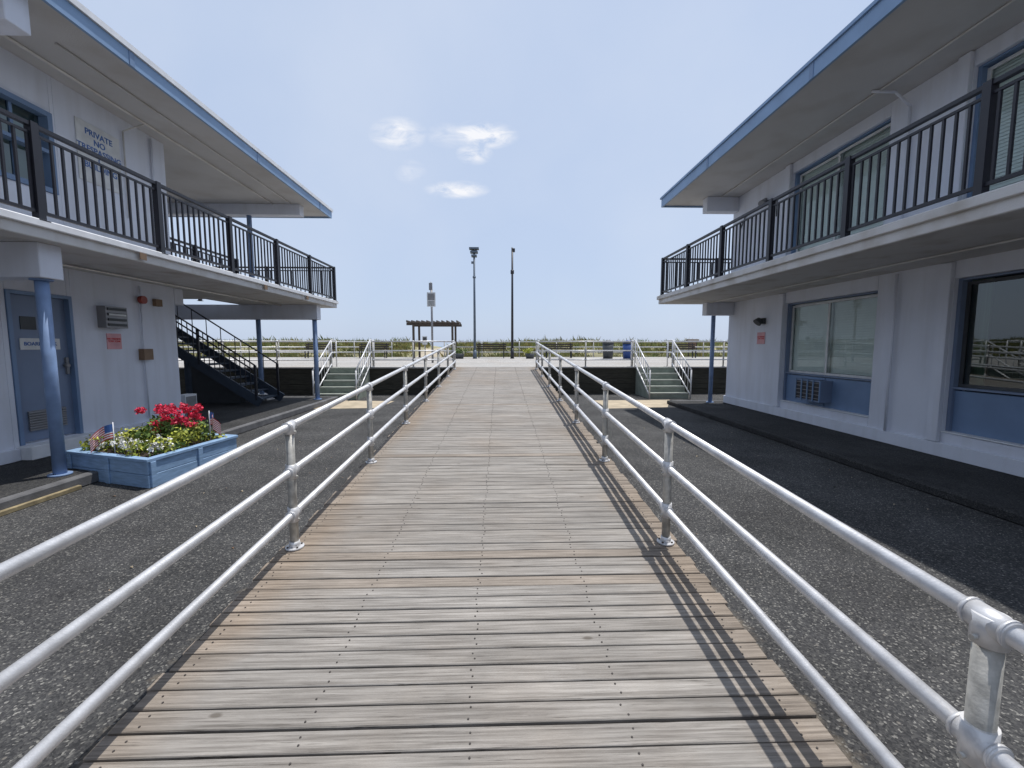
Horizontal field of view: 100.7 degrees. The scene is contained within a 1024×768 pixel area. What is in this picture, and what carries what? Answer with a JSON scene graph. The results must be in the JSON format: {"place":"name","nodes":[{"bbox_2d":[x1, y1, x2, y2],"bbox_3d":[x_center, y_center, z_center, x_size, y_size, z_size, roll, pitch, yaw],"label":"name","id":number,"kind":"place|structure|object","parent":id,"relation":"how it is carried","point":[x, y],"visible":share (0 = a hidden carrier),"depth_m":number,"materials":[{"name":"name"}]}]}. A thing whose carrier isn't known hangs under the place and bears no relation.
{"place":"outdoors","nodes":[
{"label":"outdoors","id":0,"kind":"place"},
{"bbox_2d":[0,396,337,510],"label":"pavement","id":1,"kind":"structure","parent":0,"point":[22,481],"depth_m":5.74,"materials":[{"name":"concrete"}]},
{"bbox_2d":[28,215,321,477],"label":"columns","id":2,"kind":"structure","parent":1,"relation":"on","point":[50,371],"depth_m":4.98,"materials":[{"name":"metal"}]},
{"bbox_2d":[175,303,284,405],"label":"staircase","id":3,"kind":"structure","parent":1,"relation":"on","point":[206,382],"depth_m":11.39,"materials":[{"name":"metal"}]},
{"bbox_2d":[181,393,196,416],"bbox_3d":[-7.117,0.470,9.300,0.210,0.490,0.350,0,5,-2],"label":"utility cabinet","id":4,"kind":"object","parent":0,"point":[189,399],"visible":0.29,"depth_m":9.25,"materials":[{"name":"grey metal"}]},
{"bbox_2d":[178,333,727,356],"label":"dune grass","id":5,"kind":"structure","parent":0,"point":[647,351],"depth_m":32.54,"materials":[{"name":"green plant"}]},
{"bbox_2d":[185,344,727,356],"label":"sand dune","id":6,"kind":"structure","parent":0,"point":[596,354],"depth_m":32.09,"materials":[{"name":"green plant"}]},
{"bbox_2d":[686,339,698,356],"bbox_3d":[12.355,-2.150,29.096,0.800,1.850,0.400,0,5,-2],"label":"information board","id":7,"kind":"object","parent":6,"relation":"on","point":[695,343],"visible":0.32,"depth_m":29.01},
{"bbox_2d":[78,0,873,345],"label":"sky","id":8,"kind":"structure","parent":0,"point":[554,132],"materials":[{"name":"blue"}]},
{"bbox_2d":[0,394,1023,767],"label":"asphalt driveway","id":9,"kind":"structure","parent":0,"point":[916,630],"depth_m":3.21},
{"bbox_2d":[0,485,81,516],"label":"timber edging","id":10,"kind":"object","parent":9,"relation":"on","point":[38,500],"visible":1,"depth_m":4.53,"materials":[{"name":"wood"}]},
{"bbox_2d":[0,46,184,465],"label":"walls","id":11,"kind":"structure","parent":9,"relation":"on","point":[112,383],"depth_m":6.90,"materials":[{"name":"white paint"}]},
{"bbox_2d":[0,87,58,194],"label":"window","id":12,"kind":"structure","parent":11,"relation":"attached to","point":[19,106],"depth_m":5.86,"materials":[{"name":"blue glass"}]},
{"bbox_2d":[3,289,83,445],"bbox_3d":[-6.753,-0.243,6.093,0.175,2.096,0.866,0,5,-2],"label":"door","id":13,"kind":"structure","parent":11,"relation":"attached to","point":[26,362],"depth_m":6.00,"materials":[{"name":"blue paint"}]},
{"bbox_2d":[24,342,56,345],"bbox_3d":[-6.729,-0.575,6.068,0.003,0.052,0.438,0,5,-2],"label":"door lettering","id":14,"kind":"object","parent":13,"relation":"attached to","point":[32,344],"depth_m":5.96},
{"bbox_2d":[74,116,122,193],"bbox_3d":[-6.703,-3.678,6.905,0.016,0.920,0.766,0,5,-2],"label":"no trespassing sign","id":15,"kind":"object","parent":11,"relation":"attached to","point":[96,140],"visible":0.67,"depth_m":6.86,"materials":[{"name":"white metal"}]},
{"bbox_2d":[96,306,127,328],"bbox_3d":[-6.631,-1.107,7.059,0.160,0.350,0.400,0,5,-2],"label":"wall vent","id":16,"kind":"object","parent":11,"relation":"attached to","point":[111,317],"depth_m":6.96,"materials":[{"name":"grey metal"}]},
{"bbox_2d":[106,333,121,348],"bbox_3d":[-6.705,-0.719,7.157,0.012,0.260,0.270,0,5,-2],"label":"wall notice","id":17,"kind":"object","parent":11,"relation":"attached to","point":[114,341],"depth_m":7.14,"materials":[{"name":"red"}]},
{"bbox_2d":[1,35,290,417],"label":"conduit pipes","id":18,"kind":"object","parent":11,"relation":"attached to","point":[145,354],"visible":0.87,"depth_m":7.64,"materials":[{"name":"white metal"}]},
{"bbox_2d":[0,0,320,319],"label":"beams","id":19,"kind":"structure","parent":11,"relation":"attached to","point":[22,260],"depth_m":11.60,"materials":[{"name":"white paint"}]},
{"bbox_2d":[0,0,327,216],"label":"roof soffit","id":20,"kind":"structure","parent":11,"relation":"attached to","point":[190,175],"depth_m":7.21,"materials":[{"name":"white paint"}]},
{"bbox_2d":[0,208,338,307],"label":"balcony slab","id":21,"kind":"structure","parent":11,"relation":"attached to","point":[84,249],"depth_m":6.37,"materials":[{"name":"white paint"}]},
{"bbox_2d":[0,107,337,301],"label":"balcony railing","id":22,"kind":"object","parent":21,"relation":"on","point":[31,130],"visible":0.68,"depth_m":6.09,"materials":[{"name":"black metal"}]},
{"bbox_2d":[139,252,308,299],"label":"rust stained brackets","id":23,"kind":"object","parent":22,"relation":"attached to","point":[143,256],"visible":1,"depth_m":5.91,"materials":[{"name":"brown metal"}]},
{"bbox_2d":[42,0,332,217],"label":"roof fascia","id":24,"kind":"structure","parent":11,"relation":"on","point":[80,16],"depth_m":6.53,"materials":[{"name":"blue paint"}]},
{"bbox_2d":[66,402,237,488],"bbox_3d":[-4.879,0.730,5.813,1.650,0.852,1.404,1,5,14],"label":"flower planter","id":25,"kind":"object","parent":9,"relation":"on","point":[166,448],"visible":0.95,"depth_m":5.46,"materials":[{"name":"wood"}]},
{"bbox_2d":[90,422,115,453],"bbox_3d":[-5.094,0.693,5.282,0.222,0.420,0.057,-3,6,-33],"label":"flag","id":26,"kind":"object","parent":25,"relation":"in","point":[106,432],"visible":0.99,"depth_m":5.28,"materials":[{"name":"multicoloured fabric"}]},
{"bbox_2d":[208,411,220,440],"bbox_3d":[-4.285,0.610,6.105,0.222,0.440,0.057,2,6,26],"label":"flag","id":27,"kind":"object","parent":25,"relation":"in","point":[216,424],"visible":0.99,"depth_m":6.08,"materials":[{"name":"multicoloured fabric"}]},
{"bbox_2d":[312,340,374,399],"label":"boardwalk steps","id":28,"kind":"structure","parent":9,"relation":"on","point":[339,382],"depth_m":13.78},
{"bbox_2d":[315,401,393,408],"bbox_3d":[-4.705,0.582,12.218,2.300,0.001,1.900,0,5,-2],"label":"concrete pad","id":29,"kind":"object","parent":9,"relation":"on","point":[353,404],"visible":0.4,"depth_m":12.16,"materials":[{"name":"beige concrete"}]},
{"bbox_2d":[79,367,851,767],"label":"wooden ramp","id":30,"kind":"structure","parent":9,"relation":"on","point":[481,569],"depth_m":2.18,"materials":[{"name":"wood"}]},
{"bbox_2d":[0,341,455,767],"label":"ramp handrail","id":31,"kind":"object","parent":30,"relation":"on","point":[45,746],"visible":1,"depth_m":1.90,"materials":[{"name":"silver metal"}]},
{"bbox_2d":[535,341,1023,767],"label":"ramp handrail","id":32,"kind":"object","parent":30,"relation":"on","point":[995,636],"visible":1,"depth_m":1.41,"materials":[{"name":"silver metal"}]},
{"bbox_2d":[594,400,667,407],"bbox_3d":[3.746,0.574,12.314,2.400,0.001,1.800,0,5,-2],"label":"concrete pad","id":33,"kind":"object","parent":9,"relation":"on","point":[627,404],"visible":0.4,"depth_m":12.37,"materials":[{"name":"beige concrete"}]},
{"bbox_2d":[631,340,691,398],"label":"boardwalk steps","id":34,"kind":"structure","parent":9,"relation":"on","point":[658,382],"depth_m":14.02,"materials":[{"name":"concrete"}]},
{"bbox_2d":[723,20,1023,477],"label":"walls","id":35,"kind":"structure","parent":9,"relation":"on","point":[926,306],"depth_m":6.59,"materials":[{"name":"white paint"}]},
{"bbox_2d":[702,197,738,315],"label":"beams","id":36,"kind":"structure","parent":35,"relation":"attached to","point":[720,205],"depth_m":11.26,"materials":[{"name":"white paint"}]},
{"bbox_2d":[757,332,764,343],"bbox_3d":[5.994,-1.103,10.222,0.012,0.280,0.300,0,5,-2],"label":"wall notice","id":37,"kind":"object","parent":35,"relation":"attached to","point":[760,337],"depth_m":10.20,"materials":[{"name":"red"}]},
{"bbox_2d":[660,0,905,207],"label":"roof fascia","id":38,"kind":"structure","parent":35,"relation":"on","point":[867,19],"depth_m":6.46,"materials":[{"name":"blue paint"}]},
{"bbox_2d":[783,118,890,414],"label":"windows","id":39,"kind":"structure","parent":35,"relation":"attached to","point":[834,337],"depth_m":8.10,"materials":[{"name":"glass"}]},
{"bbox_2d":[794,378,832,402],"bbox_3d":[6.035,0.123,8.524,0.240,0.420,0.700,0,5,-2],"label":"air conditioner","id":40,"kind":"object","parent":39,"relation":"in","point":[814,390],"visible":1,"depth_m":8.35,"materials":[{"name":"blue metal"}]},
{"bbox_2d":[657,180,1023,303],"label":"balcony slab","id":41,"kind":"structure","parent":35,"relation":"attached to","point":[992,216],"depth_m":5.33,"materials":[{"name":"white concrete"}]},
{"bbox_2d":[659,63,1023,295],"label":"balcony railing","id":42,"kind":"object","parent":35,"relation":"attached to","point":[991,98],"visible":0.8,"depth_m":5.16,"materials":[{"name":"black metal"}]},
{"bbox_2d":[665,0,1023,205],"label":"roof soffit","id":43,"kind":"structure","parent":35,"relation":"attached to","point":[905,36],"depth_m":6.30,"materials":[{"name":"white paint"}]},
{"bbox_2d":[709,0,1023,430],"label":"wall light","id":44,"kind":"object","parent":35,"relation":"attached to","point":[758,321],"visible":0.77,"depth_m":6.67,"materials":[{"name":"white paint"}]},
{"bbox_2d":[945,41,1023,443],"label":"windows","id":45,"kind":"structure","parent":35,"relation":"attached to","point":[987,370],"depth_m":5.53,"materials":[{"name":"glass"}]},
{"bbox_2d":[667,400,1023,525],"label":"pavement","id":46,"kind":"structure","parent":0,"point":[998,494],"depth_m":5.80,"materials":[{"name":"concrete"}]},
{"bbox_2d":[706,316,715,402],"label":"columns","id":47,"kind":"structure","parent":46,"relation":"on","point":[711,360],"depth_m":11.73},
{"label":"ground","id":48,"kind":"structure","parent":0,"visible":0},
{"bbox_2d":[178,357,726,394],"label":"boardwalk","id":49,"kind":"structure","parent":48,"relation":"on","point":[295,377],"depth_m":14.88,"materials":[{"name":"grey wood"}]},
{"bbox_2d":[178,340,330,364],"bbox_3d":[-23.320,-0.989,14.054,34.319,0.911,0.119,0,5,-2],"label":"boardwalk railing","id":50,"kind":"object","parent":49,"relation":"on","point":[276,351],"visible":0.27,"depth_m":14.47,"materials":[{"name":"silver metal"}]},
{"bbox_2d":[189,341,392,356],"bbox_3d":[-34.299,-2.192,26.823,53.119,1.037,0.119,0,5,-2],"label":"boardwalk railing","id":51,"kind":"object","parent":49,"relation":"on","point":[354,352],"visible":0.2,"depth_m":27.43,"materials":[{"name":"silver metal"}]},
{"bbox_2d":[304,343,335,357],"bbox_3d":[-11.549,-2.001,25.460,1.800,0.907,0.565,0,5,-2],"label":"park bench","id":52,"kind":"object","parent":49,"relation":"on","point":[308,348],"visible":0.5,"depth_m":25.62,"materials":[{"name":"black metal"}]},
{"bbox_2d":[357,343,388,357],"bbox_3d":[-8.351,-2.009,25.552,1.800,0.907,0.565,0,5,-2],"label":"park bench","id":53,"kind":"object","parent":49,"relation":"on","point":[361,349],"visible":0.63,"depth_m":25.71,"materials":[{"name":"black metal"}]},
{"bbox_2d":[371,341,453,366],"bbox_3d":[-3.404,-1.040,14.633,2.869,0.911,0.119,0,5,-2],"label":"boardwalk railing","id":54,"kind":"object","parent":49,"relation":"on","point":[412,350],"visible":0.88,"depth_m":14.60,"materials":[{"name":"silver metal"}]},
{"bbox_2d":[422,336,426,354],"bbox_3d":[-4.668,-1.938,22.780,0.260,1.250,0.084,0,5,-2],"label":"notice sign","id":55,"kind":"object","parent":49,"relation":"on","point":[424,338],"visible":0.83,"depth_m":22.71,"materials":[{"name":"grey metal"}]},
{"bbox_2d":[427,282,435,362],"bbox_3d":[-3.448,-2.636,18.235,0.360,3.450,0.108,0,5,-2],"label":"information sign","id":56,"kind":"object","parent":49,"relation":"on","point":[431,301],"visible":1,"depth_m":18.12,"materials":[{"name":"grey metal"}]},
{"bbox_2d":[406,320,461,357],"bbox_3d":[-4.717,-2.722,26.110,3.100,2.220,2.650,0,5,-2],"label":"pergola","id":57,"kind":"object","parent":49,"relation":"on","point":[437,323],"visible":0.85,"depth_m":25.27,"materials":[{"name":"brown wood"}]},
{"bbox_2d":[455,348,467,358],"bbox_3d":[-2.956,-1.771,24.355,0.913,0.637,0.576,0,5,-2],"label":"potted shrub","id":58,"kind":"object","parent":49,"relation":"on","point":[459,354],"visible":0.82,"depth_m":24.22,"materials":[{"name":"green plant"}]},
{"bbox_2d":[469,247,478,358],"bbox_3d":[-2.133,-4.554,24.139,0.540,6.220,0.400,0,5,-2],"label":"street lamp","id":59,"kind":"object","parent":49,"relation":"on","point":[473,252],"visible":1,"depth_m":24.08,"materials":[{"name":"metal"}]},
{"bbox_2d":[476,343,505,357],"bbox_3d":[-1.254,-2.028,25.759,1.800,0.907,0.565,0,5,-2],"label":"park bench","id":60,"kind":"object","parent":49,"relation":"on","point":[479,346],"visible":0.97,"depth_m":25.91,"materials":[{"name":"black metal"}]},
{"bbox_2d":[510,247,514,358],"bbox_3d":[0.036,-4.574,24.201,0.260,6.250,0.220,0,5,-2],"label":"lamp post","id":61,"kind":"object","parent":49,"relation":"on","point":[512,331],"visible":1,"depth_m":24.17,"materials":[{"name":"black metal"}]},
{"bbox_2d":[523,347,534,358],"bbox_3d":[0.965,-1.789,24.508,0.698,0.647,0.654,0,5,-2],"label":"potted shrub","id":62,"kind":"object","parent":49,"relation":"on","point":[529,354],"visible":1,"depth_m":24.32,"materials":[{"name":"green plant"}]},
{"bbox_2d":[544,343,572,357],"bbox_3d":[2.845,-2.038,25.878,1.800,0.907,0.565,0,5,-2],"label":"park bench","id":63,"kind":"object","parent":49,"relation":"on","point":[570,346],"visible":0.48,"depth_m":26.05,"materials":[{"name":"black metal"}]},
{"bbox_2d":[444,341,703,356],"bbox_3d":[27.375,-2.352,28.614,63.719,1.037,0.119,0,5,-2],"label":"boardwalk railing","id":64,"kind":"object","parent":49,"relation":"on","point":[481,352],"visible":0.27,"depth_m":27.80,"materials":[{"name":"silver metal"}]},
{"bbox_2d":[537,341,633,366],"bbox_3d":[2.569,-1.056,14.806,3.419,0.911,0.119,0,5,-2],"label":"boardwalk railing","id":65,"kind":"object","parent":49,"relation":"on","point":[585,351],"visible":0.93,"depth_m":14.78,"materials":[{"name":"silver metal"}]},
{"bbox_2d":[602,340,613,358],"bbox_3d":[5.492,-1.977,24.291,0.652,1.060,0.652,0,5,-2],"label":"litter bin","id":66,"kind":"object","parent":49,"relation":"on","point":[608,346],"visible":0.88,"depth_m":24.06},
{"bbox_2d":[622,340,630,358],"bbox_3d":[6.598,-1.962,24.124,0.652,1.060,0.652,0,5,-2],"label":"litter bin","id":67,"kind":"object","parent":49,"relation":"on","point":[626,346],"visible":0.64,"depth_m":23.89,"materials":[{"name":"blue plastic"}]},
{"bbox_2d":[666,343,696,357],"bbox_3d":[10.441,-2.058,26.098,1.800,0.907,0.565,0,5,-2],"label":"park bench","id":68,"kind":"object","parent":49,"relation":"on","point":[692,346],"visible":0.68,"depth_m":26.26,"materials":[{"name":"black metal"}]},
{"bbox_2d":[673,341,727,366],"bbox_3d":[22.610,-1.108,15.388,34.019,0.911,0.119,0,5,-2],"label":"boardwalk railing","id":69,"kind":"object","parent":49,"relation":"on","point":[723,351],"visible":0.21,"depth_m":14.90,"materials":[{"name":"silver metal"}]}
]}

